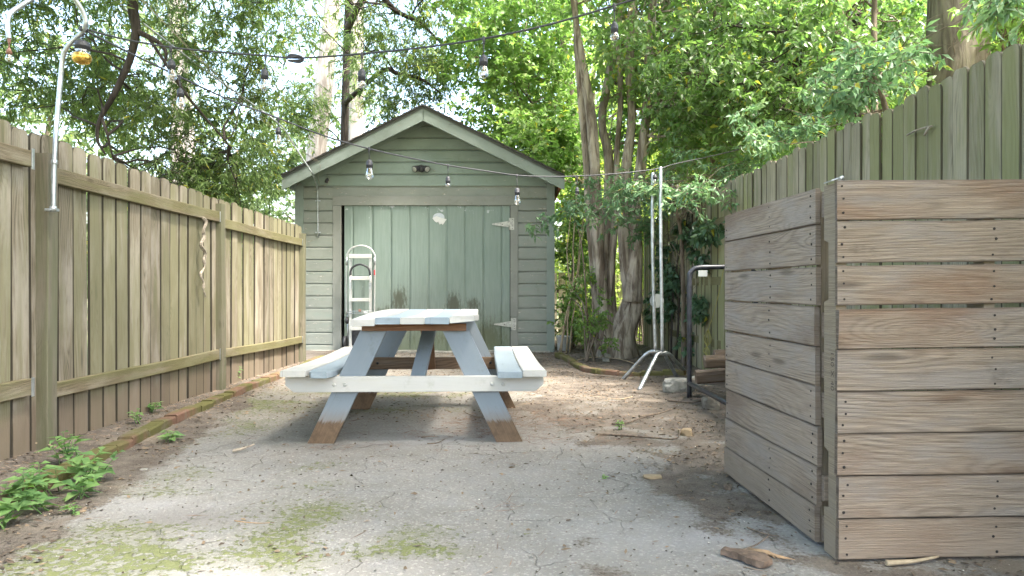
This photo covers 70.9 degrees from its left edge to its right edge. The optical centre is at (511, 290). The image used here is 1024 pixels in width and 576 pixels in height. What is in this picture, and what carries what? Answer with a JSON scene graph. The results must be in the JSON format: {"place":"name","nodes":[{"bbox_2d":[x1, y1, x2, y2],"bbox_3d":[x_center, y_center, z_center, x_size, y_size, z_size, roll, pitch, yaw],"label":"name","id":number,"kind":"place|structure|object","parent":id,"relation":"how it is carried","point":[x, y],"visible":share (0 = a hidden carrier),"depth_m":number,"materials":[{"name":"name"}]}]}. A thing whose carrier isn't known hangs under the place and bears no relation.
{"place":"outdoors","nodes":[
{"label":"outdoors","id":0,"kind":"place"},
{"bbox_2d":[87,300,638,374],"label":"ground","id":1,"kind":"structure","parent":0,"point":[87,341],"depth_m":14.12,"materials":[{"name":"soil"}]},
{"bbox_2d":[0,0,158,213],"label":"background tree","id":2,"kind":"object","parent":1,"relation":"on","point":[30,114],"visible":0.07,"depth_m":16.68,"materials":[{"name":"green plant"}]},
{"bbox_2d":[0,0,301,242],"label":"willow oak","id":3,"kind":"object","parent":1,"relation":"on","point":[202,170],"visible":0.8,"depth_m":9.11,"materials":[{"name":"green plant"}]},
{"bbox_2d":[0,119,305,460],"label":"picket fence","id":4,"kind":"object","parent":1,"relation":"on","point":[161,327],"visible":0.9,"depth_m":4.77,"materials":[{"name":"brown wood"}]},
{"bbox_2d":[5,0,87,211],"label":"pipe hook","id":5,"kind":"object","parent":4,"relation":"attached to","point":[11,12],"visible":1,"depth_m":3.90,"materials":[{"name":"metal"}]},
{"bbox_2d":[5,38,12,59],"bbox_3d":[-2.516,-1.207,3.600,0.034,0.128,0.034,0,0,0],"label":"hanging bulb","id":6,"kind":"object","parent":5,"relation":"hanging from","point":[9,52],"visible":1,"depth_m":3.60,"materials":[{"name":"brown"}]},
{"bbox_2d":[71,0,633,90],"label":"string light","id":7,"kind":"object","parent":5,"relation":"hanging from","point":[82,46],"visible":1,"depth_m":3.87,"materials":[{"name":"black rubber"},{"name":"clear glass"}]},
{"bbox_2d":[87,31,739,202],"bbox_3d":[0.226,-1.269,6.202,6.836,1.018,0.640,0,0,-37],"label":"string light","id":8,"kind":"object","parent":5,"relation":"hanging from","point":[180,95],"visible":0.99,"depth_m":5.38,"materials":[{"name":"grey plastic"}]},
{"bbox_2d":[199,217,207,296],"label":"dead vine","id":9,"kind":"object","parent":4,"relation":"hanging from","point":[205,221],"visible":1,"depth_m":5.93,"materials":[{"name":"beige plant"}]},
{"bbox_2d":[105,1,231,184],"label":"pine tree","id":10,"kind":"object","parent":1,"relation":"on","point":[180,61],"visible":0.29,"depth_m":15.87,"materials":[{"name":"green plant"}]},
{"bbox_2d":[68,0,304,180],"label":"pine tree","id":11,"kind":"object","parent":1,"relation":"on","point":[186,100],"visible":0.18,"depth_m":18.91,"materials":[{"name":"green plant"}]},
{"bbox_2d":[144,105,306,287],"bbox_3d":[-8.389,-2.292,21.635,5.259,6.996,5.830,0,0,42],"label":"background tree","id":12,"kind":"object","parent":1,"relation":"on","point":[245,127],"visible":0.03,"depth_m":21.85,"materials":[{"name":"green plant"}]},
{"bbox_2d":[226,54,409,277],"bbox_3d":[-5.362,-2.536,19.943,5.602,7.486,4.672,0,0,-21],"label":"background tree","id":13,"kind":"object","parent":1,"relation":"on","point":[279,213],"visible":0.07,"depth_m":19.65,"materials":[{"name":"green plant"}]},
{"bbox_2d":[272,0,392,161],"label":"pine tree","id":14,"kind":"object","parent":1,"relation":"on","point":[330,27],"visible":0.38,"depth_m":14.83,"materials":[{"name":"green plant"}]},
{"bbox_2d":[226,0,476,214],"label":"willow oak","id":15,"kind":"object","parent":1,"relation":"on","point":[420,63],"visible":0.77,"depth_m":12.12,"materials":[{"name":"green plant"}]},
{"bbox_2d":[299,0,417,140],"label":"pine tree","id":16,"kind":"object","parent":1,"relation":"on","point":[355,130],"visible":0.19,"depth_m":16.85,"materials":[{"name":"beige plant"}]},
{"bbox_2d":[281,104,564,352],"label":"garden shed","id":17,"kind":"structure","parent":1,"relation":"on","point":[432,240],"depth_m":10.53,"materials":[{"name":"green paint"}]},
{"bbox_2d":[115,0,320,237],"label":"cable","id":18,"kind":"object","parent":17,"relation":"attached to","point":[215,77],"visible":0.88,"depth_m":9.69,"materials":[{"name":"metal"}]},
{"bbox_2d":[141,0,319,163],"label":"guy wire","id":19,"kind":"object","parent":17,"relation":"attached to","point":[224,81],"visible":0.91,"depth_m":7.64,"materials":[{"name":"grey metal"}]},
{"bbox_2d":[412,165,429,171],"bbox_3d":[-1.323,-1.778,10.471,0.267,0.118,0.119,0,0,0],"label":"floodlight","id":20,"kind":"object","parent":17,"relation":"attached to","point":[422,168],"visible":1,"depth_m":10.45,"materials":[{"name":"grey"}]},
{"bbox_2d":[344,206,515,350],"bbox_3d":[-1.196,-0.172,10.541,2.516,2.145,0.045,0,0,1],"label":"door","id":21,"kind":"structure","parent":17,"relation":"in","point":[428,257],"depth_m":10.54,"materials":[{"name":"paint"}]},
{"bbox_2d":[86,0,925,302],"bbox_3d":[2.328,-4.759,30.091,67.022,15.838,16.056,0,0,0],"label":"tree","id":22,"kind":"object","parent":1,"relation":"on","point":[596,102],"depth_m":25.83,"materials":[{"name":"green plant"}]},
{"bbox_2d":[414,0,616,284],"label":"maple tree","id":23,"kind":"object","parent":1,"relation":"on","point":[535,128],"visible":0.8,"depth_m":11.96,"materials":[{"name":"green plant"}]},
{"bbox_2d":[547,183,594,348],"bbox_3d":[0.970,-0.313,10.754,1.089,2.701,1.692,0,0,0],"label":"shrub","id":24,"kind":"object","parent":1,"relation":"on","point":[558,255],"visible":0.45,"depth_m":10.74,"materials":[{"name":"green plant"}]},
{"bbox_2d":[493,21,684,310],"bbox_3d":[2.007,-3.041,20.014,6.054,9.215,5.394,0,0,0],"label":"background tree","id":25,"kind":"object","parent":1,"relation":"on","point":[566,190],"visible":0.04,"depth_m":19.77,"materials":[{"name":"green plant"}]},
{"bbox_2d":[555,273,642,339],"bbox_3d":[1.200,0.287,13.020,2.400,1.226,0.057,0,0,0],"label":"picket fence","id":26,"kind":"object","parent":1,"relation":"on","point":[560,283],"visible":0.12,"depth_m":12.99,"materials":[{"name":"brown wood"}]},
{"bbox_2d":[555,158,674,338],"bbox_3d":[2.061,-0.567,13.773,3.019,4.283,3.253,0,0,0],"label":"shrub","id":27,"kind":"object","parent":1,"relation":"on","point":[617,266],"visible":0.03,"depth_m":13.29,"materials":[{"name":"green plant"}]},
{"bbox_2d":[618,220,643,342],"bbox_3d":[2.170,-0.080,11.700,0.923,2.349,1.421,0,0,0],"label":"shrub","id":28,"kind":"object","parent":1,"relation":"on","point":[640,327],"visible":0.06,"depth_m":11.62,"materials":[{"name":"green plant"}]},
{"bbox_2d":[580,0,828,358],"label":"crape myrtle","id":29,"kind":"object","parent":1,"relation":"on","point":[626,317],"visible":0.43,"depth_m":8.84,"materials":[{"name":"green plant"}]},
{"bbox_2d":[613,2,798,270],"bbox_3d":[5.383,-3.216,17.115,5.500,9.549,5.871,0,0,44],"label":"background tree","id":30,"kind":"object","parent":1,"relation":"on","point":[656,152],"depth_m":17.26,"materials":[{"name":"green plant"}]},
{"bbox_2d":[633,1,809,229],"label":"privet tree","id":31,"kind":"object","parent":1,"relation":"on","point":[655,165],"visible":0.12,"depth_m":9.36,"materials":[{"name":"green plant"}]},
{"bbox_2d":[623,0,926,160],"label":"privet tree","id":32,"kind":"object","parent":1,"relation":"on","point":[775,82],"visible":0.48,"depth_m":7.46,"materials":[{"name":"green plant"}]},
{"bbox_2d":[718,0,926,173],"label":"background tree","id":33,"kind":"object","parent":1,"relation":"on","point":[893,95],"depth_m":12.32,"materials":[{"name":"green plant"}]},
{"bbox_2d":[643,43,1023,390],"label":"picket fence","id":34,"kind":"object","parent":1,"relation":"on","point":[973,115],"visible":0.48,"depth_m":3.98,"materials":[{"name":"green wood"}]},
{"bbox_2d":[643,211,724,359],"bbox_3d":[2.048,0.000,8.802,0.515,1.805,3.929,0,0,0],"label":"ivy","id":35,"kind":"object","parent":34,"relation":"attached to","point":[698,235],"visible":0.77,"depth_m":8.26,"materials":[{"name":"green plant"}]},
{"bbox_2d":[703,261,724,368],"bbox_3d":[2.071,0.096,7.323,0.029,1.488,0.962,0,0,0],"label":"yellow cord","id":36,"kind":"object","parent":34,"relation":"hanging from","point":[706,348],"visible":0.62,"depth_m":7.58,"materials":[{"name":"yellow plastic"}]},
{"bbox_2d":[906,125,932,135],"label":"twig","id":37,"kind":"object","parent":34,"relation":"on","point":[927,129],"visible":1,"depth_m":3.69,"materials":[{"name":"brown wood"}]},
{"bbox_2d":[765,7,922,137],"bbox_3d":[8.569,-3.090,18.028,6.131,9.223,5.660,0,0,0],"label":"background tree","id":38,"kind":"object","parent":1,"relation":"on","point":[920,18],"depth_m":17.13,"materials":[{"name":"green plant"}]},
{"bbox_2d":[776,0,953,115],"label":"privet tree","id":39,"kind":"object","parent":1,"relation":"on","point":[827,26],"visible":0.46,"depth_m":6.40,"materials":[{"name":"green plant"}]},
{"bbox_2d":[726,0,1023,162],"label":"wisteria vine","id":40,"kind":"object","parent":1,"relation":"on","point":[847,86],"visible":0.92,"depth_m":4.73,"materials":[{"name":"green plant"}]},
{"bbox_2d":[925,0,990,87],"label":"oak","id":41,"kind":"object","parent":1,"relation":"on","point":[968,54],"visible":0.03,"depth_m":6.62,"materials":[{"name":"brown plant"}]},
{"bbox_2d":[947,0,1023,53],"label":"privet tree","id":42,"kind":"object","parent":1,"relation":"on","point":[999,43],"visible":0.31,"depth_m":6.05,"materials":[{"name":"green plant"}]},
{"bbox_2d":[0,0,926,287],"label":"sky","id":43,"kind":"structure","parent":0,"point":[291,66],"materials":[{"name":"white"}]},
{"bbox_2d":[0,339,1023,575],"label":"driveway","id":44,"kind":"structure","parent":0,"point":[597,549],"depth_m":3.10,"materials":[{"name":"concrete"}]},
{"bbox_2d":[0,488,44,530],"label":"weed","id":45,"kind":"object","parent":44,"relation":"on","point":[7,506],"visible":1,"depth_m":2.75,"materials":[{"name":"green plant"}]},
{"bbox_2d":[0,470,48,500],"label":"weed","id":46,"kind":"object","parent":44,"relation":"on","point":[13,489],"visible":0.63,"depth_m":3.02,"materials":[{"name":"green plant"}]},
{"bbox_2d":[12,477,58,513],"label":"weed","id":47,"kind":"object","parent":44,"relation":"on","point":[42,496],"visible":0.81,"depth_m":2.92,"materials":[{"name":"green plant"}]},
{"bbox_2d":[12,460,75,495],"bbox_3d":[-2.044,0.833,3.166,0.241,0.150,0.220,0,0,-15],"label":"weed","id":48,"kind":"object","parent":44,"relation":"on","point":[56,481],"visible":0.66,"depth_m":3.17,"materials":[{"name":"green plant"}]},
{"bbox_2d":[34,430,89,463],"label":"weed","id":49,"kind":"object","parent":44,"relation":"on","point":[66,450],"visible":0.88,"depth_m":3.63,"materials":[{"name":"green plant"}]},
{"bbox_2d":[58,502,80,514],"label":"weed","id":50,"kind":"object","parent":44,"relation":"on","point":[72,508],"visible":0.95,"depth_m":2.90,"materials":[{"name":"green plant"}]},
{"bbox_2d":[61,471,107,500],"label":"weed","id":51,"kind":"object","parent":44,"relation":"on","point":[83,481],"visible":0.99,"depth_m":3.10,"materials":[{"name":"green plant"}]},
{"bbox_2d":[65,446,123,481],"bbox_3d":[-1.963,0.817,3.369,0.300,0.180,0.232,0,0,32],"label":"weed","id":52,"kind":"object","parent":44,"relation":"on","point":[79,469],"visible":0.84,"depth_m":3.36,"materials":[{"name":"green plant"}]},
{"bbox_2d":[128,408,142,423],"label":"weed","id":53,"kind":"object","parent":44,"relation":"on","point":[138,417],"visible":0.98,"depth_m":4.68,"materials":[{"name":"green plant"}]},
{"bbox_2d":[0,362,297,486],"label":"leaf litter","id":54,"kind":"object","parent":44,"relation":"on","point":[152,417],"visible":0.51,"depth_m":5.14,"materials":[{"name":"brown plant"}]},
{"bbox_2d":[147,401,163,412],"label":"weed","id":55,"kind":"object","parent":44,"relation":"on","point":[153,406],"visible":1,"depth_m":5.11,"materials":[{"name":"green plant"}]},
{"bbox_2d":[0,355,324,502],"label":"brick edging","id":56,"kind":"object","parent":44,"relation":"on","point":[128,440],"visible":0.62,"depth_m":4.54,"materials":[{"name":"brown brick"}]},
{"bbox_2d":[158,430,184,441],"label":"weed","id":57,"kind":"object","parent":44,"relation":"on","point":[167,434],"visible":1,"depth_m":4.30,"materials":[{"name":"green plant"}]},
{"bbox_2d":[232,444,254,451],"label":"twig","id":58,"kind":"object","parent":44,"relation":"on","point":[239,449],"visible":1,"depth_m":3.99,"materials":[{"name":"beige wood"}]},
{"bbox_2d":[234,520,273,523],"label":"twig","id":59,"kind":"object","parent":44,"relation":"on","point":[250,522],"visible":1,"depth_m":2.78,"materials":[{"name":"brown wood"}]},
{"bbox_2d":[343,245,375,346],"bbox_3d":[-2.188,0.093,10.340,0.456,1.506,0.200,0,0,0],"label":"hand truck","id":60,"kind":"object","parent":44,"relation":"on","point":[355,333],"visible":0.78,"depth_m":10.35,"materials":[{"name":"metal"}]},
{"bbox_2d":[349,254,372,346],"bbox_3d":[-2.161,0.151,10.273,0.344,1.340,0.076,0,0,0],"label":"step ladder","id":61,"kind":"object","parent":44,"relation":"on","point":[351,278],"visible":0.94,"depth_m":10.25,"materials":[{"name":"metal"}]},
{"bbox_2d":[280,309,546,443],"bbox_3d":[-0.592,0.518,5.027,1.515,0.764,1.859,0,0,-2],"label":"picnic table","id":62,"kind":"object","parent":44,"relation":"on","point":[365,363],"visible":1,"depth_m":4.23,"materials":[{"name":"white paint"}]},
{"bbox_2d":[92,374,776,575],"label":"pine needles","id":63,"kind":"object","parent":44,"relation":"on","point":[467,419],"visible":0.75,"depth_m":4.59,"materials":[{"name":"brown plant"}]},
{"bbox_2d":[0,341,1023,575],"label":"leaf litter","id":64,"kind":"object","parent":44,"relation":"on","point":[343,552],"visible":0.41,"depth_m":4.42,"materials":[{"name":"brown plant"}]},
{"bbox_2d":[525,203,588,342],"bbox_3d":[0.719,-0.079,8.787,1.195,1.973,0.512,0,0,-42],"label":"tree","id":65,"kind":"object","parent":44,"relation":"on","point":[552,219],"visible":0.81,"depth_m":8.60,"materials":[{"name":"green plant"}]},
{"bbox_2d":[555,335,572,350],"bbox_3d":[0.754,0.779,10.444,0.251,0.250,0.263,0,0,0],"label":"bucket","id":66,"kind":"object","parent":44,"relation":"on","point":[558,340],"visible":0.45,"depth_m":10.37,"materials":[{"name":"plastic"}]},
{"bbox_2d":[565,217,570,352],"bbox_3d":[0.788,-0.083,10.052,0.074,1.968,0.126,0,0,15],"label":"dry cane","id":67,"kind":"object","parent":44,"relation":"on","point":[570,291],"visible":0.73,"depth_m":10.08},
{"bbox_2d":[561,195,576,351],"bbox_3d":[0.800,-0.278,10.015,0.297,2.358,0.046,0,0,-33],"label":"dry cane","id":68,"kind":"object","parent":44,"relation":"on","point":[572,290],"visible":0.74,"depth_m":10.00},
{"bbox_2d":[558,217,583,351],"bbox_3d":[0.860,-0.194,10.118,0.435,2.194,0.033,0,0,3],"label":"dry cane","id":69,"kind":"object","parent":44,"relation":"on","point":[574,283],"visible":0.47,"depth_m":10.11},
{"bbox_2d":[569,223,584,351],"bbox_3d":[0.904,-0.027,10.087,0.235,1.856,0.038,0,0,-12],"label":"dry cane","id":70,"kind":"object","parent":44,"relation":"on","point":[575,300],"visible":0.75,"depth_m":10.07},
{"bbox_2d":[557,266,619,361],"bbox_3d":[0.937,0.306,9.285,0.636,1.258,1.265,0,0,-12],"label":"shrub","id":71,"kind":"object","parent":44,"relation":"on","point":[592,331],"visible":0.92,"depth_m":9.03,"materials":[{"name":"green plant"}]},
{"bbox_2d":[598,351,610,358],"bbox_3d":[1.200,0.839,9.362,0.156,0.117,0.140,0,0,0],"label":"stone","id":72,"kind":"object","parent":44,"relation":"on","point":[605,354],"visible":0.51,"depth_m":9.29,"materials":[{"name":"stone"}]},
{"bbox_2d":[602,357,609,361],"bbox_3d":[1.173,0.866,9.000,0.086,0.062,0.078,0,0,0],"label":"stone","id":73,"kind":"object","parent":44,"relation":"on","point":[604,359],"visible":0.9,"depth_m":8.96,"materials":[{"name":"stone"}]},
{"bbox_2d":[577,357,639,365],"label":"twig","id":74,"kind":"object","parent":44,"relation":"on","point":[609,357],"visible":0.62,"depth_m":9.10,"materials":[{"name":"wood"}]},
{"bbox_2d":[614,420,624,429],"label":"weed","id":75,"kind":"object","parent":44,"relation":"on","point":[622,422],"visible":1,"depth_m":4.64,"materials":[{"name":"green plant"}]},
{"bbox_2d":[554,352,686,375],"bbox_3d":[0.939,0.875,8.377,0.662,0.116,2.578,0,0,-27],"label":"brick edging","id":76,"kind":"object","parent":44,"relation":"on","point":[575,363],"visible":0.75,"depth_m":7.69,"materials":[{"name":"brown brick"}]},
{"bbox_2d":[612,416,645,424],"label":"twig","id":77,"kind":"object","parent":44,"relation":"on","point":[629,421],"visible":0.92,"depth_m":4.87,"materials":[{"name":"wood"}]},
{"bbox_2d":[596,419,687,439],"bbox_3d":[0.861,0.864,4.433,0.637,0.070,0.267,0,0,-15],"label":"twig","id":78,"kind":"object","parent":44,"relation":"on","point":[611,434],"visible":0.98,"depth_m":4.42,"materials":[{"name":"brown wood"}]},
{"bbox_2d":[622,167,686,389],"bbox_3d":[1.351,-0.134,7.162,0.557,2.103,1.354,0,0,27],"label":"pole stand","id":79,"kind":"object","parent":44,"relation":"on","point":[656,300],"visible":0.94,"depth_m":7.08,"materials":[{"name":"metal"}]},
{"bbox_2d":[638,408,671,417],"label":"twig","id":80,"kind":"object","parent":44,"relation":"on","point":[646,415],"visible":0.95,"depth_m":5.12,"materials":[{"name":"brown wood"}]},
{"bbox_2d":[649,348,665,355],"bbox_3d":[1.898,0.809,9.362,0.203,0.109,0.156,0,0,0],"label":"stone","id":81,"kind":"object","parent":44,"relation":"on","point":[652,354],"visible":0.28,"depth_m":9.31,"materials":[{"name":"grey stone"}]},
{"bbox_2d":[558,136,765,365],"bbox_3d":[1.595,-0.379,7.751,2.345,2.563,2.405,0,0,23],"label":"tree","id":82,"kind":"object","parent":44,"relation":"on","point":[688,196],"visible":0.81,"depth_m":7.91,"materials":[{"name":"green plant"}]},
{"bbox_2d":[550,0,791,358],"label":"crape myrtle","id":83,"kind":"object","parent":44,"relation":"on","point":[598,251],"visible":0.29,"depth_m":9.51,"materials":[{"name":"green plant"}]},
{"bbox_2d":[662,378,694,392],"bbox_3d":[1.471,0.838,6.338,0.265,0.133,0.156,0,0,0],"label":"concrete block","id":84,"kind":"object","parent":44,"relation":"on","point":[673,385],"depth_m":6.26,"materials":[{"name":"grey concrete"}]},
{"bbox_2d":[667,399,700,402],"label":"twig","id":85,"kind":"object","parent":44,"relation":"on","point":[683,401],"visible":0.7,"depth_m":5.70,"materials":[{"name":"brown wood"}]},
{"bbox_2d":[678,428,691,435],"bbox_3d":[1.075,0.882,4.475,0.078,0.047,0.062,0,0,0],"label":"stone","id":86,"kind":"object","parent":44,"relation":"on","point":[686,432],"visible":0.83,"depth_m":4.45,"materials":[{"name":"beige stone"}]},
{"bbox_2d":[701,397,719,409],"bbox_3d":[1.515,0.864,5.485,0.117,0.101,0.109,0,0,0],"label":"stone","id":87,"kind":"object","parent":44,"relation":"on","point":[710,403],"visible":0.79,"depth_m":5.44,"materials":[{"name":"grey stone"}]},
{"bbox_2d":[687,264,757,404],"bbox_3d":[1.839,0.341,5.264,0.780,1.118,1.589,0,0,0],"label":"firewood rack","id":88,"kind":"object","parent":44,"relation":"on","point":[702,270],"visible":0.53,"depth_m":5.95,"materials":[{"name":"black metal"}]},
{"bbox_2d":[694,368,724,383],"bbox_3d":[1.774,0.673,5.720,0.638,0.135,0.119,0,0,2],"label":"firewood log","id":89,"kind":"object","parent":88,"relation":"on","point":[706,376],"visible":0.38,"depth_m":5.68,"materials":[{"name":"brown wood"}]},
{"bbox_2d":[702,355,726,367],"bbox_3d":[1.832,0.564,5.620,0.678,0.120,0.108,0,0,-1],"label":"firewood log","id":90,"kind":"object","parent":89,"relation":"on","point":[714,361],"visible":0.26,"depth_m":5.57,"materials":[{"name":"brown wood"}]},
{"bbox_2d":[712,349,724,354],"bbox_3d":[1.989,0.503,5.798,0.719,0.169,0.118,0,0,6],"label":"firewood log","id":91,"kind":"object","parent":88,"relation":"on","point":[719,352],"visible":0.07,"depth_m":5.80,"materials":[{"name":"brown wood"}]},
{"bbox_2d":[723,484,731,489],"bbox_3d":[0.978,0.892,3.264,0.034,0.028,0.031,0,0,0],"label":"stone","id":92,"kind":"object","parent":44,"relation":"on","point":[727,486],"visible":1,"depth_m":3.25,"materials":[{"name":"grey stone"}]},
{"bbox_2d":[720,546,772,567],"bbox_3d":[0.781,0.883,2.392,0.075,0.028,0.164,0,0,-44],"label":"bark piece","id":93,"kind":"object","parent":44,"relation":"on","point":[757,559],"visible":1,"depth_m":2.37,"materials":[{"name":"brown wood"}]},
{"bbox_2d":[742,535,769,548],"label":"twig","id":94,"kind":"object","parent":44,"relation":"on","point":[754,545],"visible":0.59,"depth_m":2.50,"materials":[{"name":"wood"}]},
{"bbox_2d":[746,527,778,536],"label":"twig","id":95,"kind":"object","parent":44,"relation":"on","point":[761,532],"visible":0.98,"depth_m":2.66,"materials":[{"name":"wood"}]},
{"bbox_2d":[748,548,794,559],"bbox_3d":[0.872,0.889,2.433,0.158,0.014,0.030,0,0,41],"label":"splinter","id":96,"kind":"object","parent":44,"relation":"on","point":[768,552],"visible":0.83,"depth_m":2.42,"materials":[{"name":"brown wood"}]},
{"bbox_2d":[724,188,827,541],"bbox_3d":[1.121,0.262,3.025,0.136,1.255,1.006,0,0,-2],"label":"pallet","id":97,"kind":"object","parent":44,"relation":"on","point":[775,454],"visible":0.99,"depth_m":2.86,"materials":[{"name":"brown wood"}]},
{"bbox_2d":[885,555,938,565],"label":"twig","id":98,"kind":"object","parent":44,"relation":"on","point":[898,562],"visible":1,"depth_m":2.35,"materials":[{"name":"wood"}]},
{"bbox_2d":[822,179,1023,559],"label":"pallet","id":99,"kind":"object","parent":44,"relation":"on","point":[935,467],"visible":1,"depth_m":2.40,"materials":[{"name":"brown wood"}]},
{"bbox_2d":[824,176,843,183],"bbox_3d":[1.100,-0.375,2.455,0.062,0.032,0.089,0,0,0],"label":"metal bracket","id":100,"kind":"object","parent":99,"relation":"attached to","point":[840,178],"visible":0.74,"depth_m":2.43,"materials":[{"name":"metal"}]},
{"bbox_2d":[643,474,661,478],"bbox_3d":[0.673,0.893,3.451,0.086,0.019,0.044,0,0,0],"label":"flat stone","id":101,"kind":"object","parent":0,"point":[652,476],"visible":1,"depth_m":3.43,"materials":[{"name":"beige stone"}]}
]}

